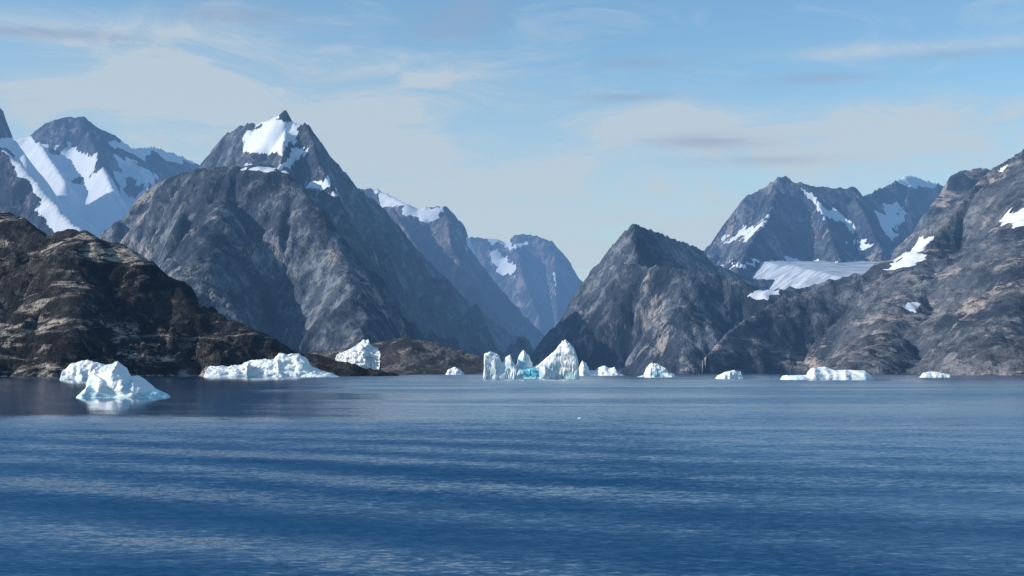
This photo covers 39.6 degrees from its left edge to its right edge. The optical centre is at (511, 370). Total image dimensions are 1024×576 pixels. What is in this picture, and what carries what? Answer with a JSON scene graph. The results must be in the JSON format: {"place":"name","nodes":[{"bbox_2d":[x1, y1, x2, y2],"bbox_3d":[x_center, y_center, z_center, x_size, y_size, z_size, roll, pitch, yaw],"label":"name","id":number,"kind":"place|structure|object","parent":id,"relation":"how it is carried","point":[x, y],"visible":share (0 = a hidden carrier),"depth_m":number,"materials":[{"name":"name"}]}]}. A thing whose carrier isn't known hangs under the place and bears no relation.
{"place":"outdoors","nodes":[
{"label":"outdoors","id":0,"kind":"place"},
{"bbox_2d":[0,108,199,236],"bbox_3d":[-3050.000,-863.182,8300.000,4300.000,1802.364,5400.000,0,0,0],"label":"snowy mountain range","id":1,"kind":"structure","parent":0,"point":[76,173],"depth_m":8474.40,"materials":[{"name":"white snow"}]},
{"bbox_2d":[0,212,398,376],"bbox_3d":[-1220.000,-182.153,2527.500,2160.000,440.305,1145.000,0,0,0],"label":"rocky foothill","id":2,"kind":"structure","parent":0,"point":[68,297],"depth_m":2283.04,"materials":[{"name":"stone"}]},
{"bbox_2d":[98,110,534,364],"bbox_3d":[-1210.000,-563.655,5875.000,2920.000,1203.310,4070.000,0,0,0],"label":"mountain peak","id":3,"kind":"structure","parent":0,"point":[283,228],"depth_m":4783.95,"materials":[{"name":"grey stone"}]},
{"bbox_2d":[301,337,483,374],"bbox_3d":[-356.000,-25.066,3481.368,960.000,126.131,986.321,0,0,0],"label":"moraine shore","id":4,"kind":"structure","parent":0,"point":[405,356],"depth_m":3613.14,"materials":[{"name":"stone"}]},
{"bbox_2d":[359,188,543,348],"bbox_3d":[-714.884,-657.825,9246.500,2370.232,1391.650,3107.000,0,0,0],"label":"fjord wall mountain","id":5,"kind":"structure","parent":0,"point":[437,236],"depth_m":8922.93,"materials":[{"name":"grey stone"}]},
{"bbox_2d":[0,373,1023,575],"bbox_3d":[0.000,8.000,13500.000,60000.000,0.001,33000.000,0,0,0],"label":"fjord water","id":6,"kind":"structure","parent":0,"point":[681,474],"depth_m":106.77,"materials":[{"name":"blue liquid"}]},
{"bbox_2d":[60,360,104,379],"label":"iceberg","id":7,"kind":"object","parent":6,"relation":"on","point":[81,370],"visible":0.5,"depth_m":1231.97,"materials":[{"name":"white ice"}]},
{"bbox_2d":[76,361,169,397],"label":"iceberg","id":8,"kind":"object","parent":6,"relation":"on","point":[116,379],"visible":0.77,"depth_m":423.24,"materials":[{"name":"white ice"}]},
{"bbox_2d":[204,353,338,376],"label":"iceberg","id":9,"kind":"object","parent":6,"relation":"on","point":[286,365],"visible":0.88,"depth_m":1832.27,"materials":[{"name":"white ice"}]},
{"bbox_2d":[335,339,380,369],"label":"iceberg","id":10,"kind":"object","parent":6,"relation":"on","point":[363,353],"visible":0.75,"depth_m":2730.60,"materials":[{"name":"white ice"}]},
{"bbox_2d":[445,367,464,374],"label":"iceberg","id":11,"kind":"object","parent":6,"relation":"on","point":[454,371],"visible":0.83,"depth_m":2992.03,"materials":[{"name":"white ice"}]},
{"bbox_2d":[483,340,579,378],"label":"iceberg","id":12,"kind":"object","parent":6,"relation":"on","point":[560,361],"visible":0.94,"depth_m":1438.81,"materials":[{"name":"white ice"}]},
{"bbox_2d":[579,361,624,375],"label":"iceberg","id":13,"kind":"object","parent":6,"relation":"on","point":[584,370],"visible":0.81,"depth_m":2486.90,"materials":[{"name":"white ice"}]},
{"bbox_2d":[639,363,674,376],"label":"iceberg","id":14,"kind":"object","parent":6,"relation":"on","point":[654,370],"visible":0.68,"depth_m":1840.69,"materials":[{"name":"white ice"}]},
{"bbox_2d":[715,370,743,378],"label":"iceberg","id":15,"kind":"object","parent":6,"relation":"on","point":[733,374],"visible":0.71,"depth_m":1444.65,"materials":[{"name":"white ice"}]},
{"bbox_2d":[780,367,872,379],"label":"iceberg","id":16,"kind":"object","parent":6,"relation":"on","point":[822,373],"visible":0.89,"depth_m":1288.25,"materials":[{"name":"white ice"}]},
{"bbox_2d":[920,371,950,376],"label":"iceberg","id":17,"kind":"object","parent":6,"relation":"on","point":[931,374],"visible":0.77,"depth_m":1745.21,"materials":[{"name":"white ice"}]},
{"bbox_2d":[0,0,1023,281],"label":"sky","id":18,"kind":"structure","parent":0,"point":[571,124],"materials":[{"name":"blue"}]},
{"bbox_2d":[469,234,582,335],"bbox_3d":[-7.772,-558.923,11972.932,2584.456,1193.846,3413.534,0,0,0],"label":"distant fjord mountain","id":19,"kind":"structure","parent":0,"point":[537,280],"depth_m":11662.27,"materials":[{"name":"grey stone"}]},
{"bbox_2d":[530,224,865,372],"bbox_3d":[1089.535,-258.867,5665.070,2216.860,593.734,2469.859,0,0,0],"label":"pyramid peak","id":20,"kind":"structure","parent":0,"point":[642,299],"depth_m":4952.77,"materials":[{"name":"grey stone"}]},
{"bbox_2d":[704,175,943,278],"bbox_3d":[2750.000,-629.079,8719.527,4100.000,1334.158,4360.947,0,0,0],"label":"jagged mountain","id":21,"kind":"structure","parent":0,"point":[785,218],"depth_m":8280.82,"materials":[{"name":"grey stone"}]},
{"bbox_2d":[699,149,1023,374],"bbox_3d":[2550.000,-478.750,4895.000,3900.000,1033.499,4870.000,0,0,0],"label":"scree mountain","id":22,"kind":"structure","parent":0,"point":[941,290],"depth_m":4418.64,"materials":[{"name":"grey stone"}]},
{"bbox_2d":[752,261,878,290],"bbox_3d":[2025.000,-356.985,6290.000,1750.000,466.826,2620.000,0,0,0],"label":"glacier","id":23,"kind":"object","parent":22,"relation":"on","point":[784,275],"visible":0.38,"depth_m":6454.29,"materials":[{"name":"white ice"}]}
]}

